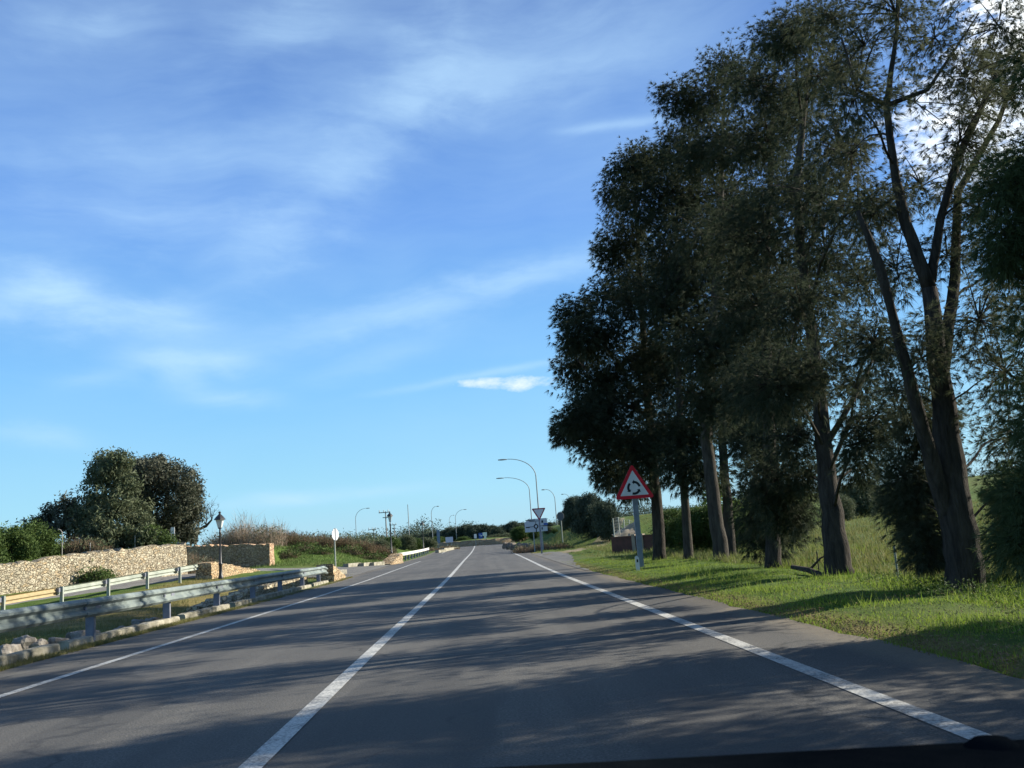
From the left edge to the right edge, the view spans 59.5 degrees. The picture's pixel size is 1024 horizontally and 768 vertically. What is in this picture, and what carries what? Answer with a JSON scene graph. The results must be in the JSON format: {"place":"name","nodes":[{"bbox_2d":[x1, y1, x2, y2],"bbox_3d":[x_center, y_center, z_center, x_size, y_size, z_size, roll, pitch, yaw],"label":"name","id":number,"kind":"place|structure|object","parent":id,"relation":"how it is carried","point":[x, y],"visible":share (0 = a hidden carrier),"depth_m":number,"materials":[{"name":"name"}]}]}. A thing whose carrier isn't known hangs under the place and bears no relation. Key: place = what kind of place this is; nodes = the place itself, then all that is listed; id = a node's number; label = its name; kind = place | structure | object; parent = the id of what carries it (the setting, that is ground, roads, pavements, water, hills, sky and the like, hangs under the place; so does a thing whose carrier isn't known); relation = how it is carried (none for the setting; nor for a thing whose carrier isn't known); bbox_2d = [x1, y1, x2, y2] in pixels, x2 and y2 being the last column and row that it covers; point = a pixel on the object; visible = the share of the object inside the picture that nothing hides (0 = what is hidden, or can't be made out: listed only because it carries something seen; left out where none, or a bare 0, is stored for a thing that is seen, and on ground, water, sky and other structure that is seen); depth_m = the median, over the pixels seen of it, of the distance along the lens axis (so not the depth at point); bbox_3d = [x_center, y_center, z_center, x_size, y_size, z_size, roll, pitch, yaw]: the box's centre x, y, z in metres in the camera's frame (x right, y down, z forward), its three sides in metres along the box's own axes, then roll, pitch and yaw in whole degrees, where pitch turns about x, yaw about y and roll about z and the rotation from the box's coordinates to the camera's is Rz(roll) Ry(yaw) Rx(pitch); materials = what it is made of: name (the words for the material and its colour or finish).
{"place":"outdoors","nodes":[
{"label":"outdoors","id":0,"kind":"place"},
{"bbox_2d":[0,568,306,605],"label":"side road","id":1,"kind":"structure","parent":0,"point":[153,580],"depth_m":45.96,"materials":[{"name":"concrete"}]},
{"bbox_2d":[307,564,392,577],"bbox_3d":[-10.514,11.573,55.634,3.900,0.396,25.200,-4,-10,-2],"label":"apron","id":2,"kind":"object","parent":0,"point":[355,570],"visible":0.54,"depth_m":57.54,"materials":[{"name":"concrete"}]},
{"bbox_2d":[0,544,1023,767],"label":"road","id":3,"kind":"structure","parent":0,"point":[490,656],"depth_m":7.81,"materials":[{"name":"asphalt"}]},
{"bbox_2d":[0,561,420,697],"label":"edge marking","id":4,"kind":"object","parent":3,"relation":"on","point":[50,680],"visible":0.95,"depth_m":13.38,"materials":[{"name":"paint"}]},
{"bbox_2d":[238,546,474,767],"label":"line marking","id":5,"kind":"object","parent":3,"relation":"on","point":[266,752],"visible":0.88,"depth_m":7.50,"materials":[{"name":"paint"}]},
{"bbox_2d":[514,553,990,739],"bbox_3d":[1.633,6.505,31.411,0.155,0.282,100.000,-4,-10,-2],"label":"edge marking","id":6,"kind":"object","parent":3,"relation":"on","point":[954,727],"visible":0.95,"depth_m":6.74,"materials":[{"name":"paint"}]},
{"bbox_2d":[0,475,1023,678],"bbox_3d":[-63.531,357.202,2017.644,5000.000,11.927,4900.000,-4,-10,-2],"label":"ground","id":7,"kind":"structure","parent":0,"point":[895,607],"depth_m":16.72,"materials":[{"name":"plant"}]},
{"bbox_2d":[0,528,14,563],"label":"green shrub","id":8,"kind":"object","parent":7,"relation":"on","point":[3,557],"visible":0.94,"depth_m":46.54,"materials":[{"name":"green plant"}]},
{"bbox_2d":[0,644,22,654],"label":"rock","id":9,"kind":"object","parent":7,"relation":"on","point":[5,649],"visible":0.5,"depth_m":19.36,"materials":[{"name":"stone"}]},
{"bbox_2d":[0,518,46,560],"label":"green shrub","id":10,"kind":"object","parent":7,"relation":"on","point":[22,547],"visible":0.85,"depth_m":47.99,"materials":[{"name":"green plant"}]},
{"bbox_2d":[11,635,36,649],"bbox_3d":[-11.374,6.165,20.884,0.502,0.605,0.689,6,-14,-44],"label":"rock","id":11,"kind":"object","parent":7,"relation":"on","point":[25,641],"visible":0.46,"depth_m":20.75,"materials":[{"name":"stone"}]},
{"bbox_2d":[0,643,59,665],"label":"kerb block","id":12,"kind":"structure","parent":7,"relation":"on","point":[35,651],"depth_m":13.64,"materials":[{"name":"concrete"}]},
{"bbox_2d":[30,638,47,647],"bbox_3d":[-11.036,6.165,20.941,0.327,0.424,0.441,-5,-10,6],"label":"rock","id":13,"kind":"object","parent":7,"relation":"on","point":[41,641],"visible":0.34,"depth_m":20.83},
{"bbox_2d":[13,517,65,556],"bbox_3d":[-27.054,8.832,50.513,3.743,2.796,3.170,-4,-10,-2],"label":"green shrub","id":14,"kind":"object","parent":7,"relation":"on","point":[50,547],"visible":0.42,"depth_m":50.21,"materials":[{"name":"green plant"}]},
{"bbox_2d":[15,490,86,541],"bbox_3d":[-29.334,9.146,58.533,4.802,4.312,4.541,-4,-10,-2],"label":"fig tree","id":15,"kind":"object","parent":7,"relation":"on","point":[50,514],"visible":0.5,"depth_m":57.64,"materials":[{"name":"green plant"}]},
{"bbox_2d":[48,637,68,643],"bbox_3d":[-10.812,6.249,21.349,0.652,0.452,0.477,-3,-10,-7],"label":"rock","id":16,"kind":"object","parent":7,"relation":"on","point":[52,640],"visible":0.33,"depth_m":21.21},
{"bbox_2d":[65,630,84,638],"bbox_3d":[-10.819,6.383,22.337,0.513,0.482,0.697,5,-13,-41],"label":"rock","id":17,"kind":"object","parent":7,"relation":"on","point":[75,634],"visible":0.34,"depth_m":22.19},
{"bbox_2d":[41,533,120,555],"bbox_3d":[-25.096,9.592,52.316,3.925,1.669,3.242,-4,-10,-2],"label":"dry scrub","id":18,"kind":"object","parent":7,"relation":"on","point":[87,546],"visible":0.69,"depth_m":51.72,"materials":[{"name":"brown plant"}]},
{"bbox_2d":[0,542,187,594],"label":"stone wall","id":19,"kind":"structure","parent":7,"relation":"on","point":[43,573],"depth_m":46.86,"materials":[{"name":"stone"}]},
{"bbox_2d":[72,558,116,582],"bbox_3d":[-22.142,10.145,46.887,2.701,2.104,1.892,-4,-10,-2],"label":"bush","id":20,"kind":"object","parent":7,"relation":"on","point":[97,574],"visible":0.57,"depth_m":46.63,"materials":[{"name":"green plant"}]},
{"bbox_2d":[0,563,198,609],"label":"guard rail","id":21,"kind":"object","parent":7,"relation":"on","point":[61,591],"visible":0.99,"depth_m":38.42,"materials":[{"name":"metal"}]},
{"bbox_2d":[64,445,166,548],"bbox_3d":[-24.523,7.435,55.656,6.656,7.621,5.942,-4,-10,-2],"label":"wild olive","id":22,"kind":"object","parent":7,"relation":"on","point":[99,513],"visible":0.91,"depth_m":54.83,"materials":[{"name":"green plant"}]},
{"bbox_2d":[58,616,179,649],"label":"kerb block","id":23,"kind":"structure","parent":7,"relation":"on","point":[69,643],"depth_m":16.84,"materials":[{"name":"concrete"}]},
{"bbox_2d":[130,524,180,546],"bbox_3d":[-21.688,9.405,54.531,3.010,1.982,1.921,-4,-10,-2],"label":"leafy shrub","id":24,"kind":"object","parent":7,"relation":"on","point":[166,539],"visible":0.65,"depth_m":54.19,"materials":[{"name":"green plant"}]},
{"bbox_2d":[0,566,327,641],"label":"guard rail","id":25,"kind":"object","parent":7,"relation":"on","point":[90,609],"visible":0.97,"depth_m":17.22,"materials":[{"name":"metal"}]},
{"bbox_2d":[129,452,209,549],"bbox_3d":[-23.738,8.375,60.938,6.664,7.750,6.413,-4,-10,-2],"label":"holm oak","id":26,"kind":"object","parent":7,"relation":"on","point":[182,513],"visible":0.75,"depth_m":59.82,"materials":[{"name":"green plant"}]},
{"bbox_2d":[0,576,352,670],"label":"kerb grass","id":27,"kind":"structure","parent":7,"relation":"on","point":[30,660],"depth_m":16.42,"materials":[{"name":"plant"}]},
{"bbox_2d":[0,574,352,654],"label":"ditch grass","id":28,"kind":"structure","parent":7,"relation":"on","point":[81,620],"depth_m":28.04,"materials":[{"name":"plant"}]},
{"bbox_2d":[187,550,209,573],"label":"dry scrub","id":29,"kind":"object","parent":7,"relation":"on","point":[190,562],"visible":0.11,"depth_m":55.90,"materials":[{"name":"plant"}]},
{"bbox_2d":[177,604,229,619],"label":"kerb block","id":30,"kind":"structure","parent":7,"relation":"on","point":[190,614],"depth_m":22.21,"materials":[{"name":"concrete"}]},
{"bbox_2d":[190,498,218,543],"bbox_3d":[-22.665,9.799,64.630,3.528,3.479,1.964,-4,-10,-2],"label":"bare tree","id":31,"kind":"object","parent":7,"relation":"on","point":[209,522],"visible":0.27,"depth_m":64.53,"materials":[{"name":"grey plant"}]},
{"bbox_2d":[214,511,225,578],"bbox_3d":[-15.712,8.762,48.250,0.573,3.783,0.573,-4,-10,-2],"label":"lantern post","id":32,"kind":"object","parent":7,"relation":"on","point":[219,518],"visible":0.98,"depth_m":48.26,"materials":[{"name":"black metal"}]},
{"bbox_2d":[201,527,244,545],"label":"reed clump","id":33,"kind":"object","parent":7,"relation":"on","point":[215,540],"visible":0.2,"depth_m":77.19,"materials":[{"name":"brown plant"}]},
{"bbox_2d":[195,562,259,578],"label":"stone buttress","id":34,"kind":"structure","parent":7,"relation":"on","point":[209,570],"depth_m":48.67,"materials":[{"name":"stone"}]},
{"bbox_2d":[186,543,274,567],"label":"stone wall","id":35,"kind":"structure","parent":7,"relation":"on","point":[246,555],"depth_m":70.31,"materials":[{"name":"stone"}]},
{"bbox_2d":[228,596,262,606],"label":"kerb block","id":36,"kind":"structure","parent":7,"relation":"on","point":[237,603],"depth_m":26.14,"materials":[{"name":"concrete"}]},
{"bbox_2d":[185,577,307,612],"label":"ditch wall","id":37,"kind":"structure","parent":7,"relation":"on","point":[243,594],"depth_m":31.27,"materials":[{"name":"stone"}]},
{"bbox_2d":[212,509,288,546],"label":"reed clump","id":38,"kind":"object","parent":7,"relation":"on","point":[274,537],"visible":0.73,"depth_m":77.05,"materials":[{"name":"brown plant"}]},
{"bbox_2d":[259,589,289,599],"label":"kerb block","id":39,"kind":"structure","parent":7,"relation":"on","point":[276,594],"depth_m":30.13,"materials":[{"name":"concrete"}]},
{"bbox_2d":[268,527,300,545],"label":"dry bush","id":40,"kind":"object","parent":7,"relation":"on","point":[290,537],"visible":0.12,"depth_m":80.75,"materials":[{"name":"brown plant"}]},
{"bbox_2d":[177,528,397,545],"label":"distant scrubland","id":41,"kind":"structure","parent":7,"relation":"on","point":[362,537],"depth_m":130.28,"materials":[{"name":"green plant"}]},
{"bbox_2d":[274,542,303,558],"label":"scrub","id":42,"kind":"object","parent":7,"relation":"on","point":[290,554],"visible":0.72,"depth_m":73.43,"materials":[{"name":"green plant"}]},
{"bbox_2d":[282,531,318,546],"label":"dry bush","id":43,"kind":"object","parent":7,"relation":"on","point":[302,538],"visible":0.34,"depth_m":80.70,"materials":[{"name":"brown plant"}]},
{"bbox_2d":[289,584,311,592],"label":"kerb block","id":44,"kind":"structure","parent":7,"relation":"on","point":[298,588],"depth_m":34.14,"materials":[{"name":"concrete"}]},
{"bbox_2d":[284,538,319,551],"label":"scrub","id":45,"kind":"object","parent":7,"relation":"on","point":[305,547],"visible":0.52,"depth_m":76.45,"materials":[{"name":"green plant"}]},
{"bbox_2d":[304,543,333,554],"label":"scrub","id":46,"kind":"object","parent":7,"relation":"on","point":[323,550],"visible":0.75,"depth_m":75.57,"materials":[{"name":"green plant"}]},
{"bbox_2d":[245,544,407,567],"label":"mound grass","id":47,"kind":"structure","parent":7,"relation":"on","point":[338,563],"depth_m":72.62,"materials":[{"name":"plant"}]},
{"bbox_2d":[312,532,340,547],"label":"dry bush","id":48,"kind":"object","parent":7,"relation":"on","point":[325,541],"visible":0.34,"depth_m":82.67,"materials":[{"name":"brown plant"}]},
{"bbox_2d":[316,564,345,581],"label":"stone buttress","id":49,"kind":"structure","parent":7,"relation":"on","point":[334,573],"depth_m":41.12,"materials":[{"name":"stone"}]},
{"bbox_2d":[332,528,338,565],"bbox_3d":[-11.565,10.979,58.643,0.150,3.032,0.702,-9,-11,25],"label":"round backed sign","id":50,"kind":"object","parent":7,"relation":"on","point":[335,534],"visible":0.86,"depth_m":58.70,"materials":[{"name":"metal"}]},
{"bbox_2d":[330,534,360,549],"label":"dry bush","id":51,"kind":"object","parent":7,"relation":"on","point":[351,542],"visible":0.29,"depth_m":85.00,"materials":[{"name":"brown plant"}]},
{"bbox_2d":[326,543,365,555],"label":"scrub","id":52,"kind":"object","parent":7,"relation":"on","point":[352,550],"visible":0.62,"depth_m":81.48,"materials":[{"name":"green plant"}]},
{"bbox_2d":[356,536,379,554],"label":"dry bush","id":53,"kind":"object","parent":7,"relation":"on","point":[370,547],"visible":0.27,"depth_m":86.90,"materials":[{"name":"brown plant"}]},
{"bbox_2d":[348,550,387,560],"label":"scrub","id":54,"kind":"object","parent":7,"relation":"on","point":[375,556],"visible":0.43,"depth_m":81.39,"materials":[{"name":"green plant"}]},
{"bbox_2d":[368,541,397,556],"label":"dry bush","id":55,"kind":"object","parent":7,"relation":"on","point":[383,548],"visible":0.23,"depth_m":89.76,"materials":[{"name":"brown plant"}]},
{"bbox_2d":[383,553,402,564],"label":"stone buttress","id":56,"kind":"structure","parent":7,"relation":"on","point":[394,558],"depth_m":69.30,"materials":[{"name":"stone"}]},
{"bbox_2d":[384,536,401,548],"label":"broadleaf bush","id":57,"kind":"object","parent":7,"relation":"on","point":[396,542],"visible":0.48,"depth_m":122.23,"materials":[{"name":"green plant"}]},
{"bbox_2d":[398,534,416,549],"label":"broadleaf bush","id":58,"kind":"object","parent":7,"relation":"on","point":[408,542],"visible":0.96,"depth_m":131.71,"materials":[{"name":"green plant"}]},
{"bbox_2d":[402,548,428,559],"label":"guard rail","id":59,"kind":"object","parent":7,"relation":"on","point":[416,551],"visible":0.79,"depth_m":93.44,"materials":[{"name":"metal"}]},
{"bbox_2d":[419,537,438,548],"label":"broadleaf bush","id":60,"kind":"object","parent":7,"relation":"on","point":[429,542],"visible":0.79,"depth_m":141.41,"materials":[{"name":"green plant"}]},
{"bbox_2d":[446,526,462,541],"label":"pine tree","id":61,"kind":"object","parent":7,"relation":"on","point":[452,532],"visible":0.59,"depth_m":245.07,"materials":[{"name":"green plant"}]},
{"bbox_2d":[464,524,480,538],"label":"pine tree","id":62,"kind":"object","parent":7,"relation":"on","point":[471,530],"visible":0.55,"depth_m":240.14,"materials":[{"name":"green plant"}]},
{"bbox_2d":[434,537,528,547],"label":"island wall","id":63,"kind":"structure","parent":7,"relation":"on","point":[481,542],"depth_m":160.28,"materials":[{"name":"stone"}]},
{"bbox_2d":[473,523,490,537],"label":"pine tree","id":64,"kind":"object","parent":7,"relation":"on","point":[483,527],"visible":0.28,"depth_m":240.30,"materials":[{"name":"green plant"}]},
{"bbox_2d":[487,526,505,535],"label":"pine tree","id":65,"kind":"object","parent":7,"relation":"on","point":[497,530],"visible":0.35,"depth_m":235.88,"materials":[{"name":"green plant"}]},
{"bbox_2d":[504,520,523,532],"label":"pine tree","id":66,"kind":"object","parent":7,"relation":"on","point":[512,524],"visible":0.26,"depth_m":245.53,"materials":[{"name":"green plant"}]},
{"bbox_2d":[509,526,529,542],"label":"broadleaf bush","id":67,"kind":"object","parent":7,"relation":"on","point":[518,533],"visible":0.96,"depth_m":147.52,"materials":[{"name":"green plant"}]},
{"bbox_2d":[511,541,559,552],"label":"dry bush","id":68,"kind":"object","parent":7,"relation":"on","point":[523,549],"visible":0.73,"depth_m":75.81,"materials":[{"name":"brown plant"}]},
{"bbox_2d":[525,518,548,551],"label":"direction board","id":69,"kind":"object","parent":7,"relation":"on","point":[531,525],"visible":0.92,"depth_m":75.14,"materials":[{"name":"metal"}]},
{"bbox_2d":[532,508,544,553],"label":"give way sign","id":70,"kind":"object","parent":7,"relation":"on","point":[538,512],"visible":0.97,"depth_m":65.40,"materials":[{"name":"metal"}]},
{"bbox_2d":[537,540,576,548],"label":"dry bush","id":71,"kind":"object","parent":7,"relation":"on","point":[562,545],"visible":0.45,"depth_m":77.55,"materials":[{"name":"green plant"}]},
{"bbox_2d":[560,494,583,533],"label":"pine tree","id":72,"kind":"object","parent":7,"relation":"on","point":[568,509],"visible":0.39,"depth_m":90.91,"materials":[{"name":"green plant"}]},
{"bbox_2d":[568,490,602,538],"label":"pine tree","id":73,"kind":"object","parent":7,"relation":"on","point":[583,502],"visible":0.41,"depth_m":82.99,"materials":[{"name":"green plant"}]},
{"bbox_2d":[192,465,990,545],"bbox_3d":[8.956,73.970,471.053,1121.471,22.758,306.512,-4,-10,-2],"label":"woods","id":74,"kind":"object","parent":7,"relation":"on","point":[426,529],"visible":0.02,"depth_m":381.14,"materials":[{"name":"plant"}]},
{"bbox_2d":[588,498,623,540],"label":"pine tree","id":75,"kind":"object","parent":7,"relation":"on","point":[605,513],"visible":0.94,"depth_m":76.65,"materials":[{"name":"green plant"}]},
{"bbox_2d":[545,131,683,559],"bbox_3d":[4.807,-1.719,37.529,7.454,18.575,7.836,-4,-10,-2],"label":"casuarina tree","id":76,"kind":"object","parent":7,"relation":"on","point":[593,422],"visible":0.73,"depth_m":36.35,"materials":[{"name":"green plant"}]},
{"bbox_2d":[616,465,652,566],"bbox_3d":[4.178,4.526,30.057,1.270,3.586,0.149,-3,-10,-5],"label":"warning sign","id":77,"kind":"object","parent":7,"relation":"on","point":[634,487],"visible":0.99,"depth_m":30.14,"materials":[{"name":"metal"}]},
{"bbox_2d":[610,533,679,552],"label":"brick wall","id":78,"kind":"structure","parent":7,"relation":"on","point":[621,543],"depth_m":50.47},
{"bbox_2d":[648,505,694,550],"bbox_3d":[8.113,7.082,43.752,3.140,2.440,2.936,-12,-13,38],"label":"broadleaf bush","id":79,"kind":"object","parent":7,"relation":"on","point":[667,513],"visible":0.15,"depth_m":43.34,"materials":[{"name":"green plant"}]},
{"bbox_2d":[609,115,736,558],"bbox_3d":[6.622,-2.033,34.835,5.960,17.934,8.399,-4,-10,-2],"label":"casuarina tree","id":80,"kind":"object","parent":7,"relation":"on","point":[686,454],"visible":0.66,"depth_m":33.84,"materials":[{"name":"green plant"}]},
{"bbox_2d":[664,503,712,550],"bbox_3d":[8.564,6.752,41.695,3.154,2.451,2.949,-11,-12,33],"label":"broadleaf bush","id":81,"kind":"object","parent":7,"relation":"on","point":[675,530],"visible":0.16,"depth_m":41.29,"materials":[{"name":"green plant"}]},
{"bbox_2d":[690,502,722,547],"bbox_3d":[9.379,6.512,40.830,3.033,2.521,3.243,4,-13,-38],"label":"broadleaf bush","id":82,"kind":"object","parent":7,"relation":"on","point":[700,515],"visible":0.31,"depth_m":40.37,"materials":[{"name":"green plant"}]},
{"bbox_2d":[537,514,894,560],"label":"bank grass","id":83,"kind":"structure","parent":7,"relation":"on","point":[620,553],"depth_m":51.69,"materials":[{"name":"plant"}]},
{"bbox_2d":[640,27,801,559],"bbox_3d":[7.392,-3.950,31.491,5.906,20.415,8.835,-6,-10,11],"label":"casuarina tree","id":84,"kind":"object","parent":7,"relation":"on","point":[700,104],"visible":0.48,"depth_m":30.34,"materials":[{"name":"green plant"}]},
{"bbox_2d":[679,195,772,556],"bbox_3d":[8.652,-0.216,34.282,4.727,13.986,5.844,-7,-10,14],"label":"casuarina tree","id":85,"kind":"object","parent":7,"relation":"on","point":[730,533],"visible":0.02,"depth_m":32.48,"materials":[{"name":"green plant"}]},
{"bbox_2d":[679,0,852,567],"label":"casuarina tree","id":86,"kind":"object","parent":7,"relation":"on","point":[769,520],"visible":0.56,"depth_m":22.35,"materials":[{"name":"green plant"}]},
{"bbox_2d":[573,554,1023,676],"bbox_3d":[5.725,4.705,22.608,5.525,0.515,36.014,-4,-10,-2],"label":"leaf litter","id":87,"kind":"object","parent":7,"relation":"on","point":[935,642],"visible":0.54,"depth_m":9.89,"materials":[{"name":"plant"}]},
{"bbox_2d":[575,499,1023,583],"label":"field grass","id":88,"kind":"structure","parent":7,"relation":"on","point":[855,564],"depth_m":28.11,"materials":[{"name":"plant"}]},
{"bbox_2d":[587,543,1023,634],"bbox_3d":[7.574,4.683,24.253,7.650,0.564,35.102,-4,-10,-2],"label":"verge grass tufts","id":89,"kind":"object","parent":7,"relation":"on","point":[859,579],"visible":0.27,"depth_m":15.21,"materials":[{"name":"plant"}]},
{"bbox_2d":[790,556,827,576],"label":"fallen branch","id":90,"kind":"object","parent":7,"relation":"on","point":[806,569],"visible":0.69,"depth_m":18.56,"materials":[{"name":"wood"}]},
{"bbox_2d":[725,0,928,574],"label":"casuarina tree","id":91,"kind":"object","parent":7,"relation":"on","point":[808,379],"visible":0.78,"depth_m":17.91,"materials":[{"name":"green plant"}]},
{"bbox_2d":[816,493,857,520],"bbox_3d":[21.043,8.119,58.162,2.740,2.376,3.091,-8,-11,21],"label":"broadleaf bush","id":92,"kind":"object","parent":7,"relation":"on","point":[847,503],"visible":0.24,"depth_m":57.32,"materials":[{"name":"green plant"}]},
{"bbox_2d":[839,477,884,517],"bbox_3d":[24.057,8.000,62.575,4.357,3.350,3.862,-9,-11,27],"label":"broadleaf bush","id":93,"kind":"object","parent":7,"relation":"on","point":[862,508],"visible":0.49,"depth_m":61.51,"materials":[{"name":"green plant"}]},
{"bbox_2d":[778,0,1023,593],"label":"casuarina tree","id":94,"kind":"object","parent":7,"relation":"on","point":[931,484],"visible":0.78,"depth_m":13.35,"materials":[{"name":"green plant"}]},
{"bbox_2d":[857,567,1023,609],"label":"verge weeds","id":95,"kind":"object","parent":7,"relation":"on","point":[1003,590],"visible":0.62,"depth_m":11.83,"materials":[{"name":"green plant"}]},
{"bbox_2d":[956,28,1023,592],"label":"casuarina tree","id":96,"kind":"object","parent":7,"relation":"on","point":[1007,249],"visible":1,"depth_m":9.46,"materials":[{"name":"green plant"}]},
{"bbox_2d":[0,0,1023,545],"label":"sky","id":97,"kind":"structure","parent":0,"point":[313,257],"materials":[{"name":"blue"}]},
{"bbox_2d":[531,552,588,569],"bbox_3d":[2.942,9.896,51.299,1.775,0.304,38.250,-4,-10,-2],"label":"shoulder","id":98,"kind":"object","parent":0,"point":[560,557],"visible":0.95,"depth_m":50.84},
{"bbox_2d":[545,518,624,554],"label":"dirt track","id":99,"kind":"structure","parent":0,"point":[581,549],"depth_m":73.94,"materials":[{"name":"soil"}]},
{"bbox_2d":[612,522,634,536],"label":"gravel bank","id":100,"kind":"structure","parent":0,"point":[628,530],"depth_m":54.88,"materials":[{"name":"gravel"}]},
{"bbox_2d":[612,517,630,536],"bbox_3d":[7.171,9.239,56.704,0.099,1.586,8.073,-7,-10,16],"label":"fence","id":101,"kind":"object","parent":100,"relation":"on","point":[618,525],"visible":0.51,"depth_m":54.50,"materials":[{"name":"metal"}]},
{"bbox_2d":[492,735,1023,767],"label":"car dashboard","id":102,"kind":"object","parent":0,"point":[988,751],"visible":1,"depth_m":0.73,"materials":[{"name":"plastic"}]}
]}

